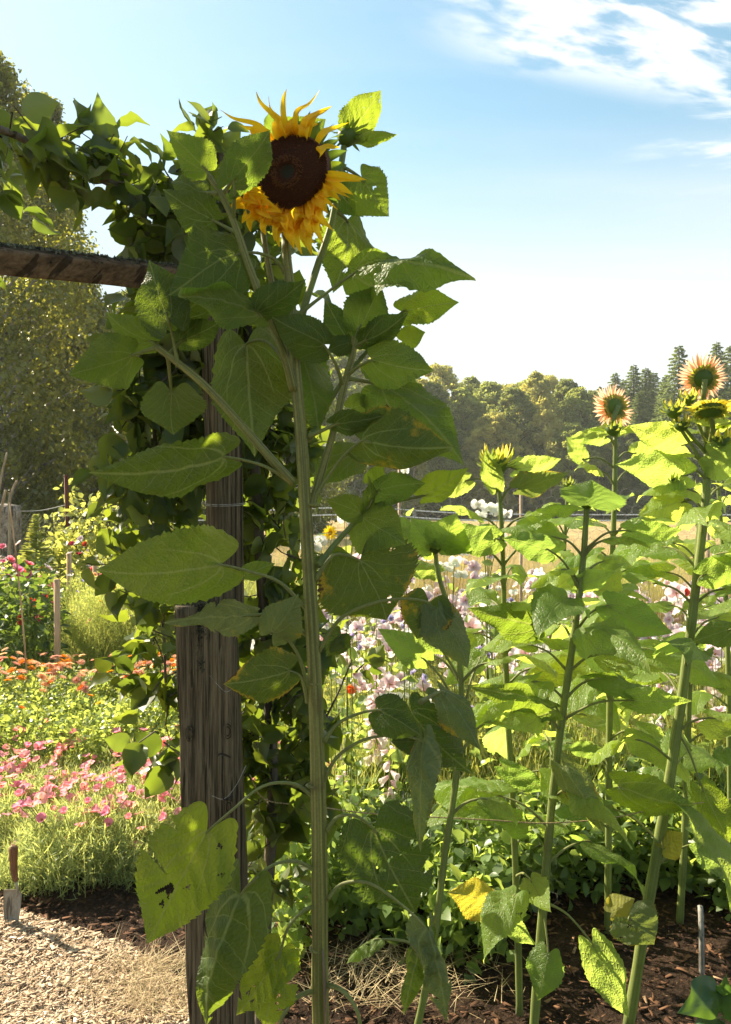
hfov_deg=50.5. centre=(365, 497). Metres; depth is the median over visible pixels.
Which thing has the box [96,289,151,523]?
broadleaf tree
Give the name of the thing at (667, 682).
meadow flower
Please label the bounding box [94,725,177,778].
poppy plant
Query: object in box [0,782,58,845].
poppy plant
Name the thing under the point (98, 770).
poppy plant
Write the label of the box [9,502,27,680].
cane
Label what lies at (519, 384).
broadleaf tree
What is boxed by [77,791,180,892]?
poppy plant
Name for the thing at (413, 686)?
meadow flower
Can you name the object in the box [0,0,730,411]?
sky
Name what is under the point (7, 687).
marigold plant
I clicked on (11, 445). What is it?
birch tree
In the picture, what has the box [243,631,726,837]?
meadow grass
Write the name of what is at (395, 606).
grass clump
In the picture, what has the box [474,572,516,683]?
sweet pea
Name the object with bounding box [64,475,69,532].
iron post
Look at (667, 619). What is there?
meadow flower
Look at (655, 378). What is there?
spruce tree
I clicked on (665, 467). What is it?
sunflower
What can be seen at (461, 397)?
broadleaf tree
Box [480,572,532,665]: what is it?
grass clump
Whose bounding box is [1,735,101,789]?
poppy plant
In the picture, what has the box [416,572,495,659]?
grass clump
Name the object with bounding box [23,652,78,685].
marigold plant
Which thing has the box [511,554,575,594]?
grass clump
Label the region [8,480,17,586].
bare stick
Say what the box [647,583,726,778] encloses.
meadow flower
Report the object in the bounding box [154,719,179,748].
marigold plant
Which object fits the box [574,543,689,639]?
grass clump
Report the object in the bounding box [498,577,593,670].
meadow flower
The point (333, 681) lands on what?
meadow flower
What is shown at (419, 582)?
grass clump
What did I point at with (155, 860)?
poppy plant
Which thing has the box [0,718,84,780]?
poppy plant
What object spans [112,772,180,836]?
poppy plant
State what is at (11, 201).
climbing apple
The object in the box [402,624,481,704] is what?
meadow flower
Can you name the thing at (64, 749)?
poppy plant
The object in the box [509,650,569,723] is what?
meadow flower
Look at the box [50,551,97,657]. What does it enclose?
cosmos plant
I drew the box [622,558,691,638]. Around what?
grass clump
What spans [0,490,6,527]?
bare stick
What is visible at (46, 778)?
poppy plant
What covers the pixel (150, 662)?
marigold plant
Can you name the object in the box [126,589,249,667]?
cosmos plant
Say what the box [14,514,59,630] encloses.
mullein plant
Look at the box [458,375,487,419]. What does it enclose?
broadleaf tree
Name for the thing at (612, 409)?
sunflower
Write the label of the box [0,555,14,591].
snapdragon plant
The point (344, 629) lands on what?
meadow flower
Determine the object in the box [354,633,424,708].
meadow flower
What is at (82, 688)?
marigold plant
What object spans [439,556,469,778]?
sweet pea
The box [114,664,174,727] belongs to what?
marigold plant
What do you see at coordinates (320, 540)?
sweet pea
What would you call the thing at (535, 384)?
broadleaf tree
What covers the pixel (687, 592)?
red poppy
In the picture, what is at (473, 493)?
weeping birch
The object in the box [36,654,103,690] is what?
marigold plant
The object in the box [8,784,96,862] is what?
poppy plant
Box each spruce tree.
[577,385,604,512]
[583,373,629,517]
[600,364,651,516]
[606,392,652,517]
[619,379,629,400]
[624,346,730,518]
[626,397,665,517]
[629,368,659,419]
[643,373,666,403]
[654,377,674,421]
[690,340,730,518]
[713,346,730,399]
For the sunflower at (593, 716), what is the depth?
3.07 m
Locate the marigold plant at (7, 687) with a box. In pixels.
[0,667,19,704]
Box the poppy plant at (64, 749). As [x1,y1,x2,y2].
[48,727,150,774]
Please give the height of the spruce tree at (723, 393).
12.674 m
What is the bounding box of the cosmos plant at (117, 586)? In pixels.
[53,555,158,677]
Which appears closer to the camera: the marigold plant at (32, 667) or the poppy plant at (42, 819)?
the poppy plant at (42, 819)
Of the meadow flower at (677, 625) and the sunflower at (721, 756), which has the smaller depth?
the sunflower at (721, 756)
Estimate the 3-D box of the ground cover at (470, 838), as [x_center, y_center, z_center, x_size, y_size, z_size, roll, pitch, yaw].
[0.299,1.281,2.848,0.816,0.372,0.233,0,0,0]
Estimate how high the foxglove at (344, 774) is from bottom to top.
0.379 m
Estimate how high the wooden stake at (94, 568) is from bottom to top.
0.998 m
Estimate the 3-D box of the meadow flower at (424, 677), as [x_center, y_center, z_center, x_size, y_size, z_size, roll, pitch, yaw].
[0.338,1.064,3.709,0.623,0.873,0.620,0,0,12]
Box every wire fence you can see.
[21,504,118,567]
[198,470,730,660]
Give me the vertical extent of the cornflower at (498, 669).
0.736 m
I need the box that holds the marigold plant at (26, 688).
[0,662,86,737]
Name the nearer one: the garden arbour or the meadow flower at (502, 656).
the garden arbour
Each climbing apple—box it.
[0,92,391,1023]
[0,100,60,294]
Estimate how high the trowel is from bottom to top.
0.267 m
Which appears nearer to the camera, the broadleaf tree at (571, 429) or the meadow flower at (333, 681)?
the meadow flower at (333, 681)
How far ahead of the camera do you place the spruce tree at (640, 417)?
55.64 m
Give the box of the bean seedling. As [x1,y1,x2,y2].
[678,974,730,1023]
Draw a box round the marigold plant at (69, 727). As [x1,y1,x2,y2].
[32,701,135,771]
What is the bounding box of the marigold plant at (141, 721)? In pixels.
[83,706,174,754]
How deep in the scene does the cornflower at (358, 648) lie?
4.39 m
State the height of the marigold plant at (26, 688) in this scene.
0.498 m
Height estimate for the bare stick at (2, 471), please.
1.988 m
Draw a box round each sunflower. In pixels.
[69,89,480,1023]
[347,513,556,1023]
[427,443,624,1016]
[434,480,690,1023]
[479,475,647,768]
[538,383,725,933]
[545,352,730,1023]
[617,480,730,924]
[653,474,730,803]
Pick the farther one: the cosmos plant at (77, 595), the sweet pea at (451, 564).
the cosmos plant at (77, 595)
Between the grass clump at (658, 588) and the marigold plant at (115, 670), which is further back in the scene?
the grass clump at (658, 588)
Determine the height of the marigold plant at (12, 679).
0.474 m
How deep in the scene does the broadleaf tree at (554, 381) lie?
67.27 m
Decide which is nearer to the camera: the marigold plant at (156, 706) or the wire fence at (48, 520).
the marigold plant at (156, 706)
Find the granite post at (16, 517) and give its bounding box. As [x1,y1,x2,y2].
[0,503,21,577]
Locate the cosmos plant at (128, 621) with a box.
[84,584,175,675]
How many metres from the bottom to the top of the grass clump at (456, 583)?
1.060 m
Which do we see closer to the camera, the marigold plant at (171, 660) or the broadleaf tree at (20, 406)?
the marigold plant at (171, 660)
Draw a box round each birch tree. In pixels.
[0,50,127,569]
[0,91,102,526]
[4,281,133,554]
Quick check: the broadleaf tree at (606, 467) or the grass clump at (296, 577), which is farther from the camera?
the broadleaf tree at (606, 467)
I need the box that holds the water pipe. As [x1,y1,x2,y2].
[697,905,704,974]
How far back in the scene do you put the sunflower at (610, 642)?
2.07 m
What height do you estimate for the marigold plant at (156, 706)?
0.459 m
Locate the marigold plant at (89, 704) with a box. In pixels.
[52,694,125,745]
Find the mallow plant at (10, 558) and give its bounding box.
[0,555,27,673]
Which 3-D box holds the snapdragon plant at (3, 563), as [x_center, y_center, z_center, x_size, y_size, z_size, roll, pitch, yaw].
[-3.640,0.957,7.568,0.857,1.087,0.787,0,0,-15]
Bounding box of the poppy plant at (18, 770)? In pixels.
[0,762,57,827]
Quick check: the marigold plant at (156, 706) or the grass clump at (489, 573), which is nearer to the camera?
the marigold plant at (156, 706)
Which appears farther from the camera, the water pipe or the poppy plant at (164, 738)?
the poppy plant at (164, 738)
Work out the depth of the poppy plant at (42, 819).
3.01 m
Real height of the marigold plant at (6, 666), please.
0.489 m
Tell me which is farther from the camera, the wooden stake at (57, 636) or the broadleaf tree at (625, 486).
the broadleaf tree at (625, 486)
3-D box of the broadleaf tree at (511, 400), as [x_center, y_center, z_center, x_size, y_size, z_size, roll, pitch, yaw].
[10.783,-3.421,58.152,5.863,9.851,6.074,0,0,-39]
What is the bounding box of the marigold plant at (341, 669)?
[322,525,355,784]
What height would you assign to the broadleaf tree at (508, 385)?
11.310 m
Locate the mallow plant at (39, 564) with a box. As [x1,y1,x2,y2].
[0,543,75,669]
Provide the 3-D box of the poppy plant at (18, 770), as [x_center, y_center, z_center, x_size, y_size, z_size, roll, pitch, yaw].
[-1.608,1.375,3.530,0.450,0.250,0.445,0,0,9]
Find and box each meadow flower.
[320,636,370,700]
[322,610,410,747]
[322,617,379,698]
[324,616,362,683]
[328,615,373,655]
[329,628,432,788]
[345,577,428,694]
[346,553,427,680]
[347,616,375,651]
[348,624,444,742]
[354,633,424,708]
[388,628,489,781]
[394,622,438,677]
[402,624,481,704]
[418,554,493,623]
[422,571,489,701]
[438,594,566,779]
[468,569,534,644]
[477,652,527,740]
[478,601,545,681]
[494,567,563,675]
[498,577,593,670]
[508,635,577,736]
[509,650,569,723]
[533,637,663,778]
[567,586,657,685]
[616,685,674,739]
[620,616,709,738]
[636,578,704,640]
[636,582,650,638]
[645,683,725,787]
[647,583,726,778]
[653,615,677,693]
[654,580,724,665]
[657,597,725,713]
[684,580,730,672]
[700,588,728,695]
[703,657,725,742]
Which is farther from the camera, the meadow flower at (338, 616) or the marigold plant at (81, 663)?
the meadow flower at (338, 616)
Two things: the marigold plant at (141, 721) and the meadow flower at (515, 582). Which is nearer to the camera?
the marigold plant at (141, 721)
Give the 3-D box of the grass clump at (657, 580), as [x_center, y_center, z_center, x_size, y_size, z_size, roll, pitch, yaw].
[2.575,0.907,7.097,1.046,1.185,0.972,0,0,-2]
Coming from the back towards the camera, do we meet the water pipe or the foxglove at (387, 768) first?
the foxglove at (387, 768)
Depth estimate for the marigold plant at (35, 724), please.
4.06 m
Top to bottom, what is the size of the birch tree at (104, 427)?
7.298 m
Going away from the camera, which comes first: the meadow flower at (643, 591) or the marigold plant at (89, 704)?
the marigold plant at (89, 704)
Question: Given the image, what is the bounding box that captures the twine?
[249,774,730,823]
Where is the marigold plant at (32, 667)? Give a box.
[3,654,73,705]
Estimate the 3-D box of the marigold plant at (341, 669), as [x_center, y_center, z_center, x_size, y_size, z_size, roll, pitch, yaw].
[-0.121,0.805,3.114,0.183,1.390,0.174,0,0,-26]
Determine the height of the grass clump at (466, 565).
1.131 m
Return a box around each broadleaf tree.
[0,297,121,522]
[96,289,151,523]
[170,414,205,529]
[268,399,368,533]
[322,353,371,498]
[330,349,369,477]
[336,357,423,505]
[408,442,465,517]
[416,380,470,517]
[418,362,480,515]
[440,387,487,516]
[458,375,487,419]
[458,381,502,515]
[458,411,527,517]
[480,386,545,517]
[492,383,528,433]
[507,370,567,511]
[516,379,539,433]
[544,374,558,410]
[548,422,604,516]
[552,377,590,453]
[558,386,612,515]
[572,427,617,516]
[588,390,617,438]
[604,433,639,516]
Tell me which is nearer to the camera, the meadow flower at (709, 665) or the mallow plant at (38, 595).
the meadow flower at (709, 665)
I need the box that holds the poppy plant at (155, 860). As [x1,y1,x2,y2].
[97,819,170,885]
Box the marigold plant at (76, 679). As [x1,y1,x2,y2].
[37,658,114,707]
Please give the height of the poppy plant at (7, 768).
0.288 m
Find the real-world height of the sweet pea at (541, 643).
1.155 m
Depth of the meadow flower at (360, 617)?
5.77 m
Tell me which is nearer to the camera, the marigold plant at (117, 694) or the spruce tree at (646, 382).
the marigold plant at (117, 694)
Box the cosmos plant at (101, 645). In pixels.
[32,574,127,681]
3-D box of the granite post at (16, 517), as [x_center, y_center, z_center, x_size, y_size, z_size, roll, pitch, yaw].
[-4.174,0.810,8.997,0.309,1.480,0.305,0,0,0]
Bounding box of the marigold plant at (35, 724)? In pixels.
[0,705,80,765]
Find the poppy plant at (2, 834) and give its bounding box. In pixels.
[0,818,52,875]
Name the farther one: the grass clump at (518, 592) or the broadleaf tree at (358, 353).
the broadleaf tree at (358, 353)
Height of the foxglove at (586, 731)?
0.519 m
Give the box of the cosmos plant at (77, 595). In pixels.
[37,560,124,673]
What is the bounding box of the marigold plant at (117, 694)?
[83,669,144,706]
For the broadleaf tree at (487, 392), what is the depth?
63.47 m
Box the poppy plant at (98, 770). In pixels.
[55,751,126,790]
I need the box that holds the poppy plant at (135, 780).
[116,761,180,810]
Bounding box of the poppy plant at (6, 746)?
[0,735,40,774]
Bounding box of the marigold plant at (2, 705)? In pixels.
[0,695,32,737]
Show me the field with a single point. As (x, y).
(572, 535)
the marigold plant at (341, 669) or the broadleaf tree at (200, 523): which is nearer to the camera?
the marigold plant at (341, 669)
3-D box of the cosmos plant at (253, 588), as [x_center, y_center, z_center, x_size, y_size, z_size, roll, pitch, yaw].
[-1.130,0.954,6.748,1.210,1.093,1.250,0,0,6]
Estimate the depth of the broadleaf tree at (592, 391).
65.24 m
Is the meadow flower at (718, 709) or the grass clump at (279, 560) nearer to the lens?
the meadow flower at (718, 709)
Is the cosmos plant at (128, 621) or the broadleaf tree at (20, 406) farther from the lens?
the broadleaf tree at (20, 406)
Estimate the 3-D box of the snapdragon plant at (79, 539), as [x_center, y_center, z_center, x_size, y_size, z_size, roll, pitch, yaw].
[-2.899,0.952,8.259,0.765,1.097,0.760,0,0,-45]
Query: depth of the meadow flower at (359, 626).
3.99 m
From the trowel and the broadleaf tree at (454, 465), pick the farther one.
the broadleaf tree at (454, 465)
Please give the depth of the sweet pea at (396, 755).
3.10 m
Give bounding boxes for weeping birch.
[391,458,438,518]
[460,417,498,511]
[522,398,567,510]
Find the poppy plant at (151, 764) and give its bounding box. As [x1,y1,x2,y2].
[126,748,179,780]
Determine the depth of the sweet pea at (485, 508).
3.30 m
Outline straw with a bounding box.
[45,927,528,1023]
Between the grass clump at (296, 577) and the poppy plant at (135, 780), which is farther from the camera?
the grass clump at (296, 577)
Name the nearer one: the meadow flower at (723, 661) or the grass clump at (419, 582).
the meadow flower at (723, 661)
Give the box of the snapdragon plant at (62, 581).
[23,567,66,646]
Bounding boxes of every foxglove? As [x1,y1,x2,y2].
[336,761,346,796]
[352,618,406,794]
[367,737,432,816]
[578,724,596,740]
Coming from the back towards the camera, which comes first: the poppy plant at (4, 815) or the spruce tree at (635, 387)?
the spruce tree at (635, 387)
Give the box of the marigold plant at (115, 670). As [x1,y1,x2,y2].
[94,654,149,700]
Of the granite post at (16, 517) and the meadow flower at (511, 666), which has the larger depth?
the granite post at (16, 517)
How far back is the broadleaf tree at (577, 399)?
59.06 m
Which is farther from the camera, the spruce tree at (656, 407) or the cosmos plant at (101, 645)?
the spruce tree at (656, 407)
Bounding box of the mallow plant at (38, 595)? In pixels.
[0,560,71,677]
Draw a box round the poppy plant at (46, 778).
[0,749,97,821]
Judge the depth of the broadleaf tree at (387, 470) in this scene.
58.86 m
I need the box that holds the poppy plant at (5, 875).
[0,835,81,897]
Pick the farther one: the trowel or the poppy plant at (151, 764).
the poppy plant at (151, 764)
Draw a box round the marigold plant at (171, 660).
[169,654,176,675]
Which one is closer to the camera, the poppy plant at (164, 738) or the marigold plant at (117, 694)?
the poppy plant at (164, 738)
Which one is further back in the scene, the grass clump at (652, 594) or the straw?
the grass clump at (652, 594)
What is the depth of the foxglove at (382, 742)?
3.49 m
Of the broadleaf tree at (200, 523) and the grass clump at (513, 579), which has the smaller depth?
the grass clump at (513, 579)
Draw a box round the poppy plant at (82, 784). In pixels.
[38,760,141,811]
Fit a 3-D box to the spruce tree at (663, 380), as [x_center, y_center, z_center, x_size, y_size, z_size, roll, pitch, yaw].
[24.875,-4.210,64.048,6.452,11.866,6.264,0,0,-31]
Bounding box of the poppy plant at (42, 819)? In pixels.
[2,776,156,899]
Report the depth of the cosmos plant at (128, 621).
5.96 m
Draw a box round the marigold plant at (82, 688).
[39,669,110,733]
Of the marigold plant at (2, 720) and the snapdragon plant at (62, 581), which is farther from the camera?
the snapdragon plant at (62, 581)
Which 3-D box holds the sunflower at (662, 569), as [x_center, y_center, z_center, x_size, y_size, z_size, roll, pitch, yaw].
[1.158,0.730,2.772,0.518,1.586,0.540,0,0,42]
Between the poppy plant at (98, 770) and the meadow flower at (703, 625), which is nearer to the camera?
the poppy plant at (98, 770)
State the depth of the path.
2.40 m
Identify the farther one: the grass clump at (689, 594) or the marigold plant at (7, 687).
the grass clump at (689, 594)
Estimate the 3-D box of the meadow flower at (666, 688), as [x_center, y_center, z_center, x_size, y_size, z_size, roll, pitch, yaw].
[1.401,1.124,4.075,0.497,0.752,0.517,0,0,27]
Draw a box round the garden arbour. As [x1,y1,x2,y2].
[0,152,254,1023]
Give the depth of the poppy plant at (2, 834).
3.15 m
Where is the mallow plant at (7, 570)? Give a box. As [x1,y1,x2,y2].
[0,564,81,673]
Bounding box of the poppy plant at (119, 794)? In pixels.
[59,758,162,840]
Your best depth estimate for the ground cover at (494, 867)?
2.84 m
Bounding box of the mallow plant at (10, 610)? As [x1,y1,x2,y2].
[0,564,23,665]
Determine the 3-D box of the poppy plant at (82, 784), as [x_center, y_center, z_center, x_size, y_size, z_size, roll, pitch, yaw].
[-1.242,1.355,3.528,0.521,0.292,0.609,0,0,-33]
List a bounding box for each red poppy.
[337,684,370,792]
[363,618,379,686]
[670,588,689,676]
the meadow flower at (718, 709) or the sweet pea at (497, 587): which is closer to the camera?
the meadow flower at (718, 709)
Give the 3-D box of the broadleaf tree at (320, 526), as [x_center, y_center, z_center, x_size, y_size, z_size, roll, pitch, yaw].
[-2.688,-1.617,34.023,5.970,7.216,5.945,0,0,0]
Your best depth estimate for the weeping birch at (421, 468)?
54.60 m
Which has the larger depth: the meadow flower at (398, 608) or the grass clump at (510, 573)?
the grass clump at (510, 573)
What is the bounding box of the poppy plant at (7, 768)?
[0,749,44,788]
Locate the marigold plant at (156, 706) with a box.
[93,696,178,737]
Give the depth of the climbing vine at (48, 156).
1.89 m
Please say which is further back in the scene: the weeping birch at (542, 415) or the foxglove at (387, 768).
the weeping birch at (542, 415)
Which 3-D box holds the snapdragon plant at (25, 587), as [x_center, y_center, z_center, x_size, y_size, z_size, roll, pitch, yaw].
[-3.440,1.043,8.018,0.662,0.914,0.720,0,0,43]
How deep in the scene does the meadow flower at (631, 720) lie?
3.64 m
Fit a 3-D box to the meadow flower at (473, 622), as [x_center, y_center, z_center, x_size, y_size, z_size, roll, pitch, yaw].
[0.598,0.986,3.664,0.707,1.029,0.680,0,0,15]
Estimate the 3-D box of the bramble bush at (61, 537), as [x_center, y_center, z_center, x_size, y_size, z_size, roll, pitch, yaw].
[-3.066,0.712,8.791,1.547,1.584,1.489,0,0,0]
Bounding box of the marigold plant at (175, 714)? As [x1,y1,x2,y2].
[161,710,177,733]
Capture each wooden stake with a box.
[54,579,60,662]
[66,553,71,638]
[92,557,97,636]
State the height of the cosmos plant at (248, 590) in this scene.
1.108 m
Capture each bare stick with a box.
[0,452,7,487]
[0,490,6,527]
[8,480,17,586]
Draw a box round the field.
[264,514,730,589]
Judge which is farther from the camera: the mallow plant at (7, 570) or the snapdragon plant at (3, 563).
the snapdragon plant at (3, 563)
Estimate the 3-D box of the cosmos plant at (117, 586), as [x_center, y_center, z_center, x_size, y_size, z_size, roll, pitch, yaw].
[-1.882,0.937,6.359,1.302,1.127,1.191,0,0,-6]
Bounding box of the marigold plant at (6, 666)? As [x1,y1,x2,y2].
[0,647,25,686]
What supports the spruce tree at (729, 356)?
on the field
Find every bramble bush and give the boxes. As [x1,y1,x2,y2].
[17,491,128,591]
[38,478,89,577]
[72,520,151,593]
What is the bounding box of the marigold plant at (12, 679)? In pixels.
[0,656,24,690]
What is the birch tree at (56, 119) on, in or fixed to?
on the ground
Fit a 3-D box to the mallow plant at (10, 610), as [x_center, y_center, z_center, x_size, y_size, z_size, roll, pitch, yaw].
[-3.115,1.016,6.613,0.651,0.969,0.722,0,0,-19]
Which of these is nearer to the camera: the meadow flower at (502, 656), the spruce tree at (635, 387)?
the meadow flower at (502, 656)
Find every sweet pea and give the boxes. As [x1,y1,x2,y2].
[300,535,338,787]
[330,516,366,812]
[387,468,418,806]
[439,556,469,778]
[469,499,515,779]
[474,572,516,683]
[528,637,549,767]
[535,572,570,774]
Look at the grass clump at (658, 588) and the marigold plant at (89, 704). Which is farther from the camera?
the grass clump at (658, 588)
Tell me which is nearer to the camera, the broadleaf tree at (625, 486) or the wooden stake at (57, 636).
the wooden stake at (57, 636)
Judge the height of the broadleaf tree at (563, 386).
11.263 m
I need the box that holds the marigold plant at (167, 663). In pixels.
[127,660,175,710]
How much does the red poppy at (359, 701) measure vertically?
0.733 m
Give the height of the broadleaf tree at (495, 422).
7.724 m
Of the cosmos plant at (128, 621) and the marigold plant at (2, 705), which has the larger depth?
the cosmos plant at (128, 621)
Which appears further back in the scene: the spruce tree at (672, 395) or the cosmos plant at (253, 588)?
the spruce tree at (672, 395)
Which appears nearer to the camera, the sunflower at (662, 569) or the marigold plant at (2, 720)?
the sunflower at (662, 569)
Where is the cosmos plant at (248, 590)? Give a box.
[174,581,258,631]
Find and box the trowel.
[3,844,21,921]
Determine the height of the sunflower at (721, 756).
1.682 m
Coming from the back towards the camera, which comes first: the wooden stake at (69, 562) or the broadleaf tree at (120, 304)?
the broadleaf tree at (120, 304)
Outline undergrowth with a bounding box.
[324,494,577,515]
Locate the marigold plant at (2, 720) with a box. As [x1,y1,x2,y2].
[0,714,25,741]
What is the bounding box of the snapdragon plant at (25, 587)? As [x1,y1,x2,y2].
[8,555,64,630]
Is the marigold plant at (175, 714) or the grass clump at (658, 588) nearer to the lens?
the marigold plant at (175, 714)
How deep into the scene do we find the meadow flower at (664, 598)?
5.75 m
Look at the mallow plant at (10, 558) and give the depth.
6.03 m
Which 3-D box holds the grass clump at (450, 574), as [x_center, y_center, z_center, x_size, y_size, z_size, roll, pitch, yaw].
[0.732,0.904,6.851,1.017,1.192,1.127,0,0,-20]
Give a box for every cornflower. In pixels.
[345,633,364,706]
[378,614,393,674]
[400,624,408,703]
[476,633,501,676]
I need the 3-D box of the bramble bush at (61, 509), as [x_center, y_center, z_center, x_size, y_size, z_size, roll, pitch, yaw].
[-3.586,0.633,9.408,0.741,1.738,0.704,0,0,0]
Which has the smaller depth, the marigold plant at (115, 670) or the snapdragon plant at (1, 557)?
the marigold plant at (115, 670)
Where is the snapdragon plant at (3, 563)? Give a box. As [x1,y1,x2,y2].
[0,540,20,647]
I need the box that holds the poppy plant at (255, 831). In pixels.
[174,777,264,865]
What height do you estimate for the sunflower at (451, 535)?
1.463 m
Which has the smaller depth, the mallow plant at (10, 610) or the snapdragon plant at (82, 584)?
the mallow plant at (10, 610)
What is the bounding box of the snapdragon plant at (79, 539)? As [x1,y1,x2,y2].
[66,536,111,597]
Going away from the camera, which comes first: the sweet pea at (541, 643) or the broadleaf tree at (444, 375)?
the sweet pea at (541, 643)
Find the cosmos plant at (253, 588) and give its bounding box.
[244,580,256,595]
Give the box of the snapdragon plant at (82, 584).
[72,564,101,650]
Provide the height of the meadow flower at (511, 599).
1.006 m
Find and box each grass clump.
[247,542,318,593]
[252,543,345,630]
[350,558,433,645]
[357,552,442,623]
[402,555,496,606]
[410,557,447,598]
[414,553,497,599]
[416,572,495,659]
[425,547,515,593]
[445,555,517,597]
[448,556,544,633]
[461,547,546,600]
[479,567,544,601]
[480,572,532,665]
[481,558,553,601]
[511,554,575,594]
[512,543,603,623]
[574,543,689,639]
[605,536,686,615]
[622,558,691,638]
[624,557,689,617]
[654,553,729,654]
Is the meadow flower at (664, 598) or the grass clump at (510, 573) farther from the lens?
the grass clump at (510, 573)
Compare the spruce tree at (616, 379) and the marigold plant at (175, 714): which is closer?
the marigold plant at (175, 714)
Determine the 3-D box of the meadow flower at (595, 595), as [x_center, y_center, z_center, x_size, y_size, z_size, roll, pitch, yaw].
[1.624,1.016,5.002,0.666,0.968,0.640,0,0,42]
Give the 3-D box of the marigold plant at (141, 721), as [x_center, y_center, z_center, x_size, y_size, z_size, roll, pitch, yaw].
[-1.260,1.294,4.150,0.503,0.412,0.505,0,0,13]
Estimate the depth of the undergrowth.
62.99 m
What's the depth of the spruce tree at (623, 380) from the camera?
65.92 m
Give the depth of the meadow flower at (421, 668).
5.42 m
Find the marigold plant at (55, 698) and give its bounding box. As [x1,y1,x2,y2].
[2,680,88,737]
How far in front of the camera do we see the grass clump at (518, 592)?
6.64 m
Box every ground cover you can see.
[271,680,730,984]
[343,789,562,907]
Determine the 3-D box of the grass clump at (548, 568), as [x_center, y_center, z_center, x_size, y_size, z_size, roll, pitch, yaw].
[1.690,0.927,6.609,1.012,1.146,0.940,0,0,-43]
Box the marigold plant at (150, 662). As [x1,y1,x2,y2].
[139,651,175,674]
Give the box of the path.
[0,900,187,1023]
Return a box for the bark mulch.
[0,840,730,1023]
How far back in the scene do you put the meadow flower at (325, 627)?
4.96 m
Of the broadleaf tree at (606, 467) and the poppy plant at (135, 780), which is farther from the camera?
the broadleaf tree at (606, 467)

